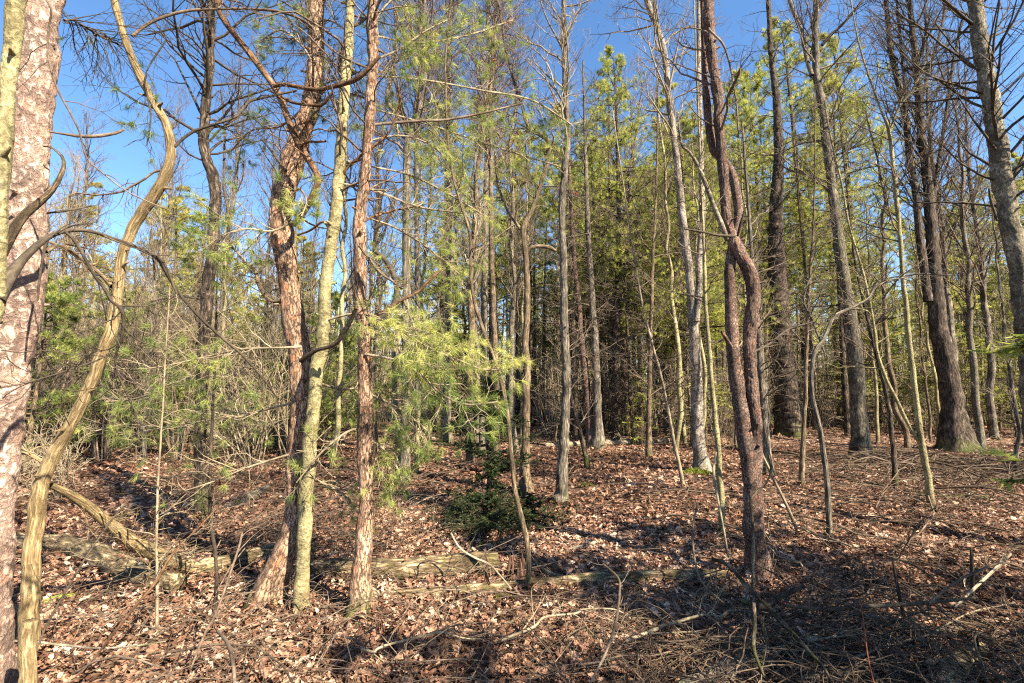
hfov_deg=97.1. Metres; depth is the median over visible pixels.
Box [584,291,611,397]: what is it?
sapling
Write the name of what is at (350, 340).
young pine
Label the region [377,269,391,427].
sapling
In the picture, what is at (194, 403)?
bare shrub
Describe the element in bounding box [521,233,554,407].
pine tree
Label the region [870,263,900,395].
pine tree
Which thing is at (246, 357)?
bare shrub
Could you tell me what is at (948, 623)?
fallen branch
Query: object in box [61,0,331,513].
bare tree
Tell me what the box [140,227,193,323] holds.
pine tree
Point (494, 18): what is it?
bare tree
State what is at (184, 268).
pine tree
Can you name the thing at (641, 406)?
hemlock tree
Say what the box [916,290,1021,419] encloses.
bare shrub
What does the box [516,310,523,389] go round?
sapling
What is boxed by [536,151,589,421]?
pine tree
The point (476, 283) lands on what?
bare tree
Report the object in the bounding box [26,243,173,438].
bare shrub
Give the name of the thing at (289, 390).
bare shrub
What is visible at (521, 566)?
rotten stump
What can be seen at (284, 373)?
bare shrub
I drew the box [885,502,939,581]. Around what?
bare shoot
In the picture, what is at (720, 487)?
bare tree
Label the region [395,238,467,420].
pine tree
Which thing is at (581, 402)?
bare tree
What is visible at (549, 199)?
pine tree
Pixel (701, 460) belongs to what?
birch tree
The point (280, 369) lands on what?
young pine
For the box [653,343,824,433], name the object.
bare shrub
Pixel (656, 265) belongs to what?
pine tree
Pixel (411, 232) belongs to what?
bare tree
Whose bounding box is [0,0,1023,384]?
sky
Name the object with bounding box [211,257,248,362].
pine tree
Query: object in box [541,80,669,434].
pine tree
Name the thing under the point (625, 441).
fallen log
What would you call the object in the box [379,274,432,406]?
hemlock tree
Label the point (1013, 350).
hemlock tree
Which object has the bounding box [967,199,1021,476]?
sapling
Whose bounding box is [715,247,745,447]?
sapling
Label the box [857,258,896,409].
pine tree
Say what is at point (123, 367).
young pine
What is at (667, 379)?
pine tree
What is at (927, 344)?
sapling
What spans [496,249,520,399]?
pine tree
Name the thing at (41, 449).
bare shrub
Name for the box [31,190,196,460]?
bare shrub
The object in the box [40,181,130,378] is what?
pine tree
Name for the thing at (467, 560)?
fallen log
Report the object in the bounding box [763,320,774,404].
sapling
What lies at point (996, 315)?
hemlock tree
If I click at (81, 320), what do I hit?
sapling
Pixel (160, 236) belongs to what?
sapling
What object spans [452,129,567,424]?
pine tree
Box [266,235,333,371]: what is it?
pine tree
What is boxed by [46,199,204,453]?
bare shrub
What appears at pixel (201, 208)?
sapling
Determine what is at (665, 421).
sapling
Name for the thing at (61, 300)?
young pine
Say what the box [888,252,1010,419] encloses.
hemlock tree
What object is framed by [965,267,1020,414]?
hemlock tree
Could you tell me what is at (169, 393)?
young pine
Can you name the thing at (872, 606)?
fallen branch
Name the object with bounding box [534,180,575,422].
sapling
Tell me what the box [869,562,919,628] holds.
dead stake
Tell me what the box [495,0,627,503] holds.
bare tree
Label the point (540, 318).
pine tree
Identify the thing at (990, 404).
bare tree
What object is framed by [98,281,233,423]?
bare shrub
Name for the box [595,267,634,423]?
sapling
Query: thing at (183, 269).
pine tree
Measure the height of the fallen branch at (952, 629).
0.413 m
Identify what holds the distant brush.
on the ground
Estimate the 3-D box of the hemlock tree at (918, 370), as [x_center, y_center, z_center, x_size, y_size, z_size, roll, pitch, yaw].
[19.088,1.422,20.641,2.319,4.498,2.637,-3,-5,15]
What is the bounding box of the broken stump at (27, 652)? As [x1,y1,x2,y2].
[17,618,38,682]
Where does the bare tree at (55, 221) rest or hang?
on the ground
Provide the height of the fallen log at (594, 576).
0.122 m
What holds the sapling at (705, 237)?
on the ground
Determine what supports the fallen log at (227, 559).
on the ground
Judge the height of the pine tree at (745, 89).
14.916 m
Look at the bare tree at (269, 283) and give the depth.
22.84 m
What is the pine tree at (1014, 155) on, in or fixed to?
on the ground
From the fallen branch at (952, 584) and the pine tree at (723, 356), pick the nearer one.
the fallen branch at (952, 584)
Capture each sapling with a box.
[27,191,77,415]
[36,200,77,362]
[37,150,112,457]
[57,262,94,422]
[69,183,111,346]
[91,256,140,454]
[96,210,175,440]
[101,233,137,442]
[107,261,214,638]
[125,215,176,447]
[126,217,175,463]
[135,160,197,446]
[141,172,263,612]
[168,239,198,429]
[175,187,228,337]
[176,223,214,430]
[191,147,254,448]
[210,280,237,424]
[213,269,238,428]
[265,275,287,445]
[275,184,313,337]
[300,244,319,359]
[300,260,319,355]
[302,276,316,357]
[312,20,397,467]
[335,204,372,427]
[336,249,357,425]
[343,280,382,438]
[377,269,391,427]
[395,0,531,592]
[410,278,415,434]
[429,272,445,391]
[487,257,508,396]
[496,142,549,444]
[504,230,537,426]
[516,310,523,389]
[530,314,554,432]
[533,266,555,424]
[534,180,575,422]
[545,311,561,441]
[552,286,580,423]
[555,282,577,363]
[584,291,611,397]
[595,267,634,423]
[633,39,719,451]
[642,119,695,443]
[642,254,669,434]
[644,290,658,426]
[653,301,675,431]
[661,222,713,444]
[675,112,730,428]
[683,154,720,390]
[691,160,740,420]
[715,240,742,355]
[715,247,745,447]
[719,123,774,335]
[754,253,789,424]
[760,77,869,486]
[763,312,780,436]
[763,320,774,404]
[781,0,975,507]
[781,248,959,536]
[806,79,907,487]
[842,176,893,442]
[892,187,959,438]
[895,235,935,442]
[954,211,1007,430]
[955,323,970,402]
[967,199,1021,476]
[975,171,1023,369]
[981,287,1017,437]
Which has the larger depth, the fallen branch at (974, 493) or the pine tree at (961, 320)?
the pine tree at (961, 320)
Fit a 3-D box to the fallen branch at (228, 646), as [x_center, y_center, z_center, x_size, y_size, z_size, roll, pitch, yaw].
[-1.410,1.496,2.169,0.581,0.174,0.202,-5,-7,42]
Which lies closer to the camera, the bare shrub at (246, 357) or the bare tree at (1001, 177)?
the bare tree at (1001, 177)
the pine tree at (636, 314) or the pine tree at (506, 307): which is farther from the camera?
the pine tree at (506, 307)
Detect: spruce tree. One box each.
[420,474,534,547]
[433,378,546,510]
[478,493,578,531]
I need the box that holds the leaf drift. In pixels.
[15,480,1023,682]
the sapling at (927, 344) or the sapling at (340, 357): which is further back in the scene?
the sapling at (927, 344)
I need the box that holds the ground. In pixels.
[11,387,1023,682]
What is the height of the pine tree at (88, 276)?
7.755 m
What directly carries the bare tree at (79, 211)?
on the ground
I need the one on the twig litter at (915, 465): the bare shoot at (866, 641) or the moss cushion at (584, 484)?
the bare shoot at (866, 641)
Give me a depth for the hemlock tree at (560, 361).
19.04 m
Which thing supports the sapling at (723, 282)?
on the ground
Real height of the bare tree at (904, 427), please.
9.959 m
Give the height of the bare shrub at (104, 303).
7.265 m
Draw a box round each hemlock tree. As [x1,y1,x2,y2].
[128,197,242,442]
[207,298,287,434]
[225,292,275,432]
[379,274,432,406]
[425,255,475,395]
[427,297,488,425]
[458,325,474,393]
[538,269,610,418]
[614,366,658,443]
[661,278,733,442]
[719,313,774,422]
[792,335,832,413]
[808,278,883,415]
[816,239,920,425]
[831,285,935,426]
[872,328,926,413]
[882,233,1020,422]
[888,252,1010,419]
[896,293,982,423]
[903,326,940,418]
[936,300,1018,428]
[961,264,1007,381]
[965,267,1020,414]
[965,334,1023,494]
[970,313,1021,427]
[978,287,1019,416]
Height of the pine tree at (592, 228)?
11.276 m
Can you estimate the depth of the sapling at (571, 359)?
17.72 m
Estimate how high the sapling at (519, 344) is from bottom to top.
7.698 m
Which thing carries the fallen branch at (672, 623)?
on the ground
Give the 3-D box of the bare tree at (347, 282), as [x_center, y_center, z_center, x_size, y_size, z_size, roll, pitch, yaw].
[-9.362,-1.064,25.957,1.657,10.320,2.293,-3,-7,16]
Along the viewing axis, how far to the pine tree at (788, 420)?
14.31 m
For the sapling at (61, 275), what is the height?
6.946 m
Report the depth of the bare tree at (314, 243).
23.34 m
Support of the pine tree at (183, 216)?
on the ground
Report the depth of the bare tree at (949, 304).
13.87 m
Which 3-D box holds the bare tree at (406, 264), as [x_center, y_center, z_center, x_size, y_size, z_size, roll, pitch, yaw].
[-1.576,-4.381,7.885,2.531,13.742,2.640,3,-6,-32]
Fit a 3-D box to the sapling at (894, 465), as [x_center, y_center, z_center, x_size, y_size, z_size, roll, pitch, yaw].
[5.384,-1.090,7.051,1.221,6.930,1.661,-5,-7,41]
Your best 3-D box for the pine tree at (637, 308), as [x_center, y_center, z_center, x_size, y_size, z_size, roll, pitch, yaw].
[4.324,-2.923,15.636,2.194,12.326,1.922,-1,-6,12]
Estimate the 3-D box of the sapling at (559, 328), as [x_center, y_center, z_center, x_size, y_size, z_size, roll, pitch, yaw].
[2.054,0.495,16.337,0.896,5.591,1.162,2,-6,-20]
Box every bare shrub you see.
[16,412,94,501]
[20,413,91,477]
[22,184,201,455]
[22,333,126,453]
[22,365,107,449]
[25,239,155,421]
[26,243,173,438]
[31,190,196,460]
[35,276,104,436]
[37,265,179,393]
[37,342,107,437]
[37,405,92,452]
[38,271,154,443]
[38,290,95,410]
[43,303,177,443]
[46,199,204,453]
[46,325,183,436]
[48,204,283,462]
[51,245,138,383]
[60,401,136,440]
[67,227,379,445]
[71,384,132,453]
[74,274,278,437]
[88,290,288,468]
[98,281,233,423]
[129,215,436,463]
[129,408,207,453]
[138,243,401,435]
[160,343,246,441]
[163,404,187,443]
[165,250,316,440]
[166,301,264,433]
[166,310,290,463]
[183,305,384,437]
[208,426,234,448]
[210,321,345,436]
[225,302,287,428]
[251,334,357,448]
[255,346,333,428]
[322,367,350,437]
[514,337,626,437]
[586,313,684,436]
[614,406,661,444]
[634,322,808,437]
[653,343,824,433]
[710,402,734,443]
[767,290,976,428]
[795,332,877,417]
[820,394,841,423]
[862,310,979,426]
[866,307,1006,421]
[866,327,1019,428]
[866,391,903,426]
[908,383,973,429]
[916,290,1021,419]
[986,409,1021,425]
[997,402,1021,433]
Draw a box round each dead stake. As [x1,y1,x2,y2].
[751,602,764,675]
[762,617,768,645]
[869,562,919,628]
[970,547,974,600]
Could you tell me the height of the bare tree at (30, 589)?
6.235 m
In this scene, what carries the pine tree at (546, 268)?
on the ground
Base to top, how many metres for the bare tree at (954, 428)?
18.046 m
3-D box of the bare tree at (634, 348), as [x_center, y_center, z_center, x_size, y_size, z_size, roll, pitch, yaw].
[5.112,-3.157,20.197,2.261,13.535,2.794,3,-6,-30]
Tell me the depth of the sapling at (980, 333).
15.96 m
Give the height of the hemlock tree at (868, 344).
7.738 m
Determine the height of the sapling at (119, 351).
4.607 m
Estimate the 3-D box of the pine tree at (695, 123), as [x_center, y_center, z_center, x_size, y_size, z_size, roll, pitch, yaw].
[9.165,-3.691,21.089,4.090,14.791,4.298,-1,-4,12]
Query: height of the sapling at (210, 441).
3.403 m
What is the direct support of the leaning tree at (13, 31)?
on the ground
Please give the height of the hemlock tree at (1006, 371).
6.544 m
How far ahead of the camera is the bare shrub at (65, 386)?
13.20 m
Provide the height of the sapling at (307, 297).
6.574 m
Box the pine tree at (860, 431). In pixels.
[741,0,902,461]
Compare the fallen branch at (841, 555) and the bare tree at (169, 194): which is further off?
the bare tree at (169, 194)
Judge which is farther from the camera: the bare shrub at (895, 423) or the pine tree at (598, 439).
the bare shrub at (895, 423)
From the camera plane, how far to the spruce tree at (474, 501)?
4.90 m
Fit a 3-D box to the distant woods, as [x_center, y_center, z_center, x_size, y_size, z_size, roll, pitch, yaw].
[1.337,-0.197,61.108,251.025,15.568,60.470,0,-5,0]
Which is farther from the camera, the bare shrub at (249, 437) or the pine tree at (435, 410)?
the pine tree at (435, 410)
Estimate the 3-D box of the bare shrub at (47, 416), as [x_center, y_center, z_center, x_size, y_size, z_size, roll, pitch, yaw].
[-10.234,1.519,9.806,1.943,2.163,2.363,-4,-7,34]
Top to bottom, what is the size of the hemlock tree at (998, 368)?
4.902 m
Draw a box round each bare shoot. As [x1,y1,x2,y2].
[587,555,637,682]
[671,502,723,605]
[704,452,728,557]
[749,455,771,599]
[860,598,874,682]
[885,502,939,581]
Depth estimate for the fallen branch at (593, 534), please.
4.81 m
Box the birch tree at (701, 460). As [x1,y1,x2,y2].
[583,0,745,472]
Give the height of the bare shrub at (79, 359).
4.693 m
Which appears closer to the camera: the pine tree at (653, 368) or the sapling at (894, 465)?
the sapling at (894, 465)
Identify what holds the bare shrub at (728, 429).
on the ground
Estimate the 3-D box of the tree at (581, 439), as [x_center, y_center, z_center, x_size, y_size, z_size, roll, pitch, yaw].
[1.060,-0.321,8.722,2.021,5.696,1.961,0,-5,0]
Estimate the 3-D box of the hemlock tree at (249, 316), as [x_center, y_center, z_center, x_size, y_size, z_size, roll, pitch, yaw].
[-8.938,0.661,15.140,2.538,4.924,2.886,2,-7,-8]
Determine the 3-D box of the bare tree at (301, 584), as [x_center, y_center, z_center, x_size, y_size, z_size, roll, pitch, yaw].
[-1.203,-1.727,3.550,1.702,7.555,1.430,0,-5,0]
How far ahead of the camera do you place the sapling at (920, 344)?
12.80 m
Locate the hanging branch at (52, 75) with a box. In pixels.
[16,0,177,244]
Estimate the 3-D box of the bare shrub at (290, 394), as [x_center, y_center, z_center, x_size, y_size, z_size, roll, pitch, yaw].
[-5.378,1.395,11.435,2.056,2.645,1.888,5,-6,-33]
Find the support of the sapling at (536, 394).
on the ground
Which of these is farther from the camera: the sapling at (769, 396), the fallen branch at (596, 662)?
the sapling at (769, 396)
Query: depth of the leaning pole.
4.59 m
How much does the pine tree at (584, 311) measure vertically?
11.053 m
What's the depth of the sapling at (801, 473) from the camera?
7.00 m
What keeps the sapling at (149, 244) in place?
on the ground
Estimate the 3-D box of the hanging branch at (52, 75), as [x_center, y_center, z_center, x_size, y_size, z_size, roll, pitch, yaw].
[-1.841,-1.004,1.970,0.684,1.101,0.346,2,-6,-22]
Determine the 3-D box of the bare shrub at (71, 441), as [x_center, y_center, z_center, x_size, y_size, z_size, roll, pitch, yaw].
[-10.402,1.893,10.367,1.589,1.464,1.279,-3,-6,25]
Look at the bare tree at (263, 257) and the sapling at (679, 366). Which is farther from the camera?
the bare tree at (263, 257)
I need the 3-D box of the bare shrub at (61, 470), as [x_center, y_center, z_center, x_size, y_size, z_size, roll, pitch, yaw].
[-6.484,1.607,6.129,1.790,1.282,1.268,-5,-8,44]
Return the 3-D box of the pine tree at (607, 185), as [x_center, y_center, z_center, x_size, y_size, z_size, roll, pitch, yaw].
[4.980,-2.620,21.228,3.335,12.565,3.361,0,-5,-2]
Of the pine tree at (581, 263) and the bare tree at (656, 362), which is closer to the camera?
the bare tree at (656, 362)
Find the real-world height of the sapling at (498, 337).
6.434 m
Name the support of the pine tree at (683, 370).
on the ground
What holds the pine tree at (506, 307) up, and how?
on the ground
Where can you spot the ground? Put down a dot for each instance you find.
(417, 643)
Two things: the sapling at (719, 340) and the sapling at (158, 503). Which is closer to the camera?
the sapling at (158, 503)
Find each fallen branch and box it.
[15,640,165,648]
[16,502,148,649]
[82,476,228,673]
[183,513,275,667]
[186,629,242,682]
[360,597,516,665]
[451,533,516,588]
[485,555,490,584]
[498,582,654,643]
[550,530,697,537]
[558,537,621,552]
[577,605,719,680]
[625,566,756,644]
[675,627,777,682]
[711,557,832,682]
[717,531,804,569]
[719,596,822,674]
[740,584,805,608]
[775,590,903,669]
[783,512,851,546]
[783,564,985,666]
[820,538,871,581]
[826,567,1023,668]
[850,579,1023,660]
[873,449,953,502]
[889,456,989,502]
[900,609,1023,652]
[904,460,1023,516]
[928,541,1023,603]
[953,534,1023,608]
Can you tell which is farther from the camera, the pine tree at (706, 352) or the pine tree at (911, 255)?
the pine tree at (911, 255)
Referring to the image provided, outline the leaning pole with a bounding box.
[763,454,798,532]
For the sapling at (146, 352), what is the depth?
10.90 m
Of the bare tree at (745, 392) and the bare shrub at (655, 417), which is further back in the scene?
the bare shrub at (655, 417)
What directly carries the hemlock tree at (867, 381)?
on the ground
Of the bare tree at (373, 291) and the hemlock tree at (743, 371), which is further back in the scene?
the hemlock tree at (743, 371)
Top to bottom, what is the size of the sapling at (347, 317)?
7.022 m
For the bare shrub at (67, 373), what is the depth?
9.79 m
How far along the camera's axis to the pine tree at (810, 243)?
24.51 m
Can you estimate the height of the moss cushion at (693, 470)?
0.175 m
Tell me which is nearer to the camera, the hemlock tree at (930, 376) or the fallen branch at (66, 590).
the fallen branch at (66, 590)
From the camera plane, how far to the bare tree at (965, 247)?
11.68 m
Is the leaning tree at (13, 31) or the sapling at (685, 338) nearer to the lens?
the leaning tree at (13, 31)
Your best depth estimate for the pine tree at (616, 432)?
13.10 m
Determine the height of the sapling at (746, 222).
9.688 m
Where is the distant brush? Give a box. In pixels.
[174,364,1018,428]
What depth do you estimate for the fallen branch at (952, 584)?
2.76 m
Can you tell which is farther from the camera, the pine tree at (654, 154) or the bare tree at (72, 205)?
the pine tree at (654, 154)
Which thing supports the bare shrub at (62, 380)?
on the ground
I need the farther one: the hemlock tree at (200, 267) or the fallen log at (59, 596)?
the hemlock tree at (200, 267)
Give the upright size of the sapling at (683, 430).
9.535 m
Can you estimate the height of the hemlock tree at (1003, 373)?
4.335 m
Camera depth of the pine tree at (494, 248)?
24.63 m
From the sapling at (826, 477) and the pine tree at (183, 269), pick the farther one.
the pine tree at (183, 269)
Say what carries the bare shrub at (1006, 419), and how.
on the ground
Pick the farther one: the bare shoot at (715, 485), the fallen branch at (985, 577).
the bare shoot at (715, 485)
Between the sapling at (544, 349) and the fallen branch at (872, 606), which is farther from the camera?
the sapling at (544, 349)
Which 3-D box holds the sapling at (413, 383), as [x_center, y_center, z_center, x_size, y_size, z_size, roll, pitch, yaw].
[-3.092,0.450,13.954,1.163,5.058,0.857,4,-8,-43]
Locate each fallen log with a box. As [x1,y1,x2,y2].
[16,504,218,592]
[40,593,80,606]
[180,543,274,576]
[224,485,270,509]
[310,551,497,580]
[373,557,730,598]
[544,438,669,446]
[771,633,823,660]
[794,667,849,682]
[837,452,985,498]
[926,641,989,682]
[972,462,1020,471]
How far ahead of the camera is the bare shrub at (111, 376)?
13.16 m
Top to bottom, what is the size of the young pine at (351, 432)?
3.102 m
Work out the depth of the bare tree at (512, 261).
11.27 m
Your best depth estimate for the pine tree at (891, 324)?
16.67 m
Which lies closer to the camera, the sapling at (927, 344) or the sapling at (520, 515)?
the sapling at (520, 515)
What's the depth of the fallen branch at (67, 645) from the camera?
2.43 m
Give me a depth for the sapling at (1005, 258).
9.71 m
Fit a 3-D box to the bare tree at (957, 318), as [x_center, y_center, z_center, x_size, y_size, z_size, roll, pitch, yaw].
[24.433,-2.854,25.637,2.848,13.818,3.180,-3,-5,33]
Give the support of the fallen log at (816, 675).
on the ground
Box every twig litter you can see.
[13,425,1023,682]
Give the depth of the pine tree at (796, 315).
24.90 m
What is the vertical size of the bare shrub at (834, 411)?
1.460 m
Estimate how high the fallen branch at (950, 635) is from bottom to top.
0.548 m
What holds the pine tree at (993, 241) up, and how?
on the ground
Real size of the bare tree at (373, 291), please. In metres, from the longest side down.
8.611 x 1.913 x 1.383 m
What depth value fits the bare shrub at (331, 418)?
13.63 m
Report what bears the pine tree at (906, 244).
on the ground
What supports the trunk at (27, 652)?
on the ground
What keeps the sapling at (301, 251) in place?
on the ground
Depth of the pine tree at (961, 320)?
21.02 m
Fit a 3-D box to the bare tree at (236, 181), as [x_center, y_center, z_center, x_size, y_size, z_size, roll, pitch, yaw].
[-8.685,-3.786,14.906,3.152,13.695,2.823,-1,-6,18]
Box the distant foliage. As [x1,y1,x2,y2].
[83,220,1011,385]
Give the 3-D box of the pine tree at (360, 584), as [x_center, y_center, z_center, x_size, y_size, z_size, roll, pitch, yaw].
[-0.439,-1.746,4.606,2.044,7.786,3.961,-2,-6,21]
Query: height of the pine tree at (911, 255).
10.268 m
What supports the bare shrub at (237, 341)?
on the ground
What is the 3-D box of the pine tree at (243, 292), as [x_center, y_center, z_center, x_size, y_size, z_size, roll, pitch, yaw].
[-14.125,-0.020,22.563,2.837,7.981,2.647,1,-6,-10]
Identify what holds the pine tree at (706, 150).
on the ground
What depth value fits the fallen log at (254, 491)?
6.33 m
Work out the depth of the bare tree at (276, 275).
12.55 m
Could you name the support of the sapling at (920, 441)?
on the ground
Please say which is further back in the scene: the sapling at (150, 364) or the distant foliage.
the distant foliage
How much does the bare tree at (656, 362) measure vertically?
6.689 m
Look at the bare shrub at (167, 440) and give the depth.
9.04 m
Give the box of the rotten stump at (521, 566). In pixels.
[506,552,525,578]
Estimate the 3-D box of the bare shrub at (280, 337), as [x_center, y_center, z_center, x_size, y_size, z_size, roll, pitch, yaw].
[-5.945,0.026,11.840,5.091,5.471,5.910,-5,-7,40]
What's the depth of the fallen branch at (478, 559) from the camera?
3.25 m
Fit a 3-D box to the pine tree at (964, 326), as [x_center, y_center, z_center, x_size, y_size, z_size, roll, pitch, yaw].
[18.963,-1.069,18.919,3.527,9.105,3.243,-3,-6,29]
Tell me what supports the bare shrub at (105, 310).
on the ground
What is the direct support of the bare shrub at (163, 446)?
on the ground
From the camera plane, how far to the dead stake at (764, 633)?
2.55 m
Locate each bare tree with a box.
[17,0,382,657]
[43,144,93,431]
[45,89,119,382]
[45,199,75,260]
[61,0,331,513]
[97,232,136,318]
[125,249,148,311]
[126,77,208,355]
[183,27,271,421]
[235,0,463,617]
[237,120,312,444]
[240,105,292,334]
[256,246,280,337]
[299,139,341,349]
[336,238,352,385]
[338,98,411,454]
[347,42,413,431]
[350,0,485,484]
[360,0,474,456]
[383,160,435,389]
[389,60,452,473]
[422,0,485,442]
[437,0,528,461]
[439,0,550,473]
[446,132,508,442]
[451,0,534,449]
[452,183,478,414]
[466,0,596,493]
[466,12,550,453]
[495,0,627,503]
[497,147,545,329]
[571,65,742,485]
[575,194,585,418]
[602,48,668,435]
[609,129,636,419]
[615,50,694,457]
[627,0,801,534]
[770,108,839,429]
[827,0,1023,445]
[841,0,987,453]
[847,81,943,447]
[858,0,990,359]
[903,39,1022,450]
[905,31,1023,438]
[942,175,966,386]
[982,126,1023,270]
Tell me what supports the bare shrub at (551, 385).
on the ground
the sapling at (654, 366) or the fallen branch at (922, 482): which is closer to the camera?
the fallen branch at (922, 482)
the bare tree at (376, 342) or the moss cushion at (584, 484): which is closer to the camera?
the moss cushion at (584, 484)
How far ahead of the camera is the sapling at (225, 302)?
11.32 m
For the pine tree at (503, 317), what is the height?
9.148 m
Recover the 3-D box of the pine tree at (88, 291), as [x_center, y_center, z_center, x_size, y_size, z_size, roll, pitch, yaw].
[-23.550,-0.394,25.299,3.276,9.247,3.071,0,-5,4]
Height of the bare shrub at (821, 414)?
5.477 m
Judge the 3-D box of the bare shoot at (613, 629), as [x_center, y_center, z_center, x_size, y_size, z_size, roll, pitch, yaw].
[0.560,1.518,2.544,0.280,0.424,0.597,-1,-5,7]
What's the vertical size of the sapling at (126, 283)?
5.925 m
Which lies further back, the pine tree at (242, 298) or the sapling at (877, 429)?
the pine tree at (242, 298)
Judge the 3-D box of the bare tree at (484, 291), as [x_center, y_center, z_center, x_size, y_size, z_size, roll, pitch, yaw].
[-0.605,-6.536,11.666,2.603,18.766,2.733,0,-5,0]
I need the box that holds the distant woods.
[47,221,1018,406]
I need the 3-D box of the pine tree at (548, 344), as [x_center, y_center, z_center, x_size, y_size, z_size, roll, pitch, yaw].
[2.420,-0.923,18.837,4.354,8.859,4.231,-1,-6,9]
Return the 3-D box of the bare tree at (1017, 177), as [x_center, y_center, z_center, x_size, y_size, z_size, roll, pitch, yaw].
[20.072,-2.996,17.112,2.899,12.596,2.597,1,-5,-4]
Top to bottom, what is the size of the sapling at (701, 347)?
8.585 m
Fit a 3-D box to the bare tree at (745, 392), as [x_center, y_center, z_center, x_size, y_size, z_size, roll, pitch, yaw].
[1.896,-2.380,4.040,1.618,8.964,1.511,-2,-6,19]
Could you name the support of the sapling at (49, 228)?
on the ground
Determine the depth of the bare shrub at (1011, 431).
14.98 m
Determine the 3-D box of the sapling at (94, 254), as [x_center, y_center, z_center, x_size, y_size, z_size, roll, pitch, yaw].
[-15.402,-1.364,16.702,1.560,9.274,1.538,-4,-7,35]
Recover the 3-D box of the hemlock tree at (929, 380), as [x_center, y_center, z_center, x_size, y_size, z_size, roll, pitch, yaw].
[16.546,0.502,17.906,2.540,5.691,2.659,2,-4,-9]
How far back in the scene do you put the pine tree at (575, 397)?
14.34 m
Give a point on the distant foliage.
(899, 290)
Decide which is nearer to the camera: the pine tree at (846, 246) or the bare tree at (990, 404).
the bare tree at (990, 404)
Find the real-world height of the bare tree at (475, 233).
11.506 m
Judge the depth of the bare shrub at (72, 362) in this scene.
11.81 m
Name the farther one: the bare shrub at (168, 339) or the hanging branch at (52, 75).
the bare shrub at (168, 339)
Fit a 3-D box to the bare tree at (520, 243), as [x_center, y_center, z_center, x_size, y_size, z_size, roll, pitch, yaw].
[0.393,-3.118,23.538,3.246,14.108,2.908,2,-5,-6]
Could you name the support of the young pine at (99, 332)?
on the ground
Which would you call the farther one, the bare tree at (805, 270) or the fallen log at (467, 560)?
the bare tree at (805, 270)
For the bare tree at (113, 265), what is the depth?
19.50 m
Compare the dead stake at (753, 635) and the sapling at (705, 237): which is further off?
the sapling at (705, 237)
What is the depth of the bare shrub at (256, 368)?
13.31 m
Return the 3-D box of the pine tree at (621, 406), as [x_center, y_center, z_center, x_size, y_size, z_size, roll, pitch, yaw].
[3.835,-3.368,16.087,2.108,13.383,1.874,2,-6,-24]
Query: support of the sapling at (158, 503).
on the ground
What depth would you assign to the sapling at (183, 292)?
15.30 m
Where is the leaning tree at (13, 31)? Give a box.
[0,0,281,465]
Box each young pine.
[22,271,133,468]
[35,290,170,447]
[76,320,147,435]
[139,326,233,451]
[239,349,326,454]
[270,291,385,453]
[320,332,374,434]
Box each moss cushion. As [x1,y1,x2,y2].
[576,482,594,487]
[683,467,711,476]
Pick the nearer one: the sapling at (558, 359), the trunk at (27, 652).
the trunk at (27, 652)
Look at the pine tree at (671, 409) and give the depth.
17.84 m
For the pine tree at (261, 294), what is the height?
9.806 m
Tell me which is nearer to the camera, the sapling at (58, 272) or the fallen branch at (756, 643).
the fallen branch at (756, 643)
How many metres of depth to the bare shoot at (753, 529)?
3.42 m
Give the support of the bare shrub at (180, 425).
on the ground
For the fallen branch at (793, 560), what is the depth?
3.97 m
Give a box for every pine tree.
[0,0,181,682]
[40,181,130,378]
[78,254,113,352]
[79,260,108,327]
[81,0,380,619]
[99,190,193,333]
[126,185,204,429]
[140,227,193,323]
[153,257,218,358]
[164,245,208,409]
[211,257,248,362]
[213,269,257,386]
[231,252,280,373]
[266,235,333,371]
[270,226,331,330]
[275,0,590,623]
[376,103,500,433]
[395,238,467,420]
[421,155,481,419]
[426,95,550,414]
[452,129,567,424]
[467,199,506,405]
[477,216,521,379]
[488,261,511,399]
[496,241,532,398]
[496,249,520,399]
[499,171,559,421]
[499,172,547,419]
[504,124,553,426]
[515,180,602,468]
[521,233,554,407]
[528,215,608,418]
[531,187,565,415]
[532,139,669,417]
[532,256,549,391]
[533,77,621,447]
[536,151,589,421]
[537,102,597,436]
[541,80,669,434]
[543,44,679,444]
[543,233,588,401]
[545,157,589,406]
[549,148,657,421]
[550,43,625,449]
[573,187,608,395]
[576,188,643,420]
[581,131,615,431]
[588,63,641,434]
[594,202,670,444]
[595,145,719,416]
[603,155,638,389]
[608,138,764,438]
[612,90,666,433]
[612,119,782,443]
[620,180,742,432]
[621,206,661,427]
[626,82,723,420]
[631,151,675,420]
[634,146,805,427]
[635,187,655,415]
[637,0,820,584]
[637,116,716,424]
[645,165,676,426]
[653,195,707,432]
[674,110,738,375]
[675,124,730,432]
[689,117,791,424]
[695,160,716,421]
[698,81,838,474]
[703,68,820,368]
[706,171,758,432]
[725,114,844,418]
[730,0,841,438]
[730,65,810,423]
[733,14,894,423]
[762,135,960,428]
[783,30,937,416]
[783,154,835,382]
[786,123,912,421]
[787,265,798,363]
[790,67,892,435]
[824,225,875,275]
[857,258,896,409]
[866,198,923,416]
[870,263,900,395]
[905,230,936,409]
[914,170,1007,381]
[919,213,1009,424]
[948,223,979,373]
[951,165,1023,424]
[954,151,1023,383]
[968,179,1023,398]
[979,195,1023,408]
[994,280,1013,361]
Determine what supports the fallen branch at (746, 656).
on the ground
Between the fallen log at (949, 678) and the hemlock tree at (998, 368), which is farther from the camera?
the hemlock tree at (998, 368)

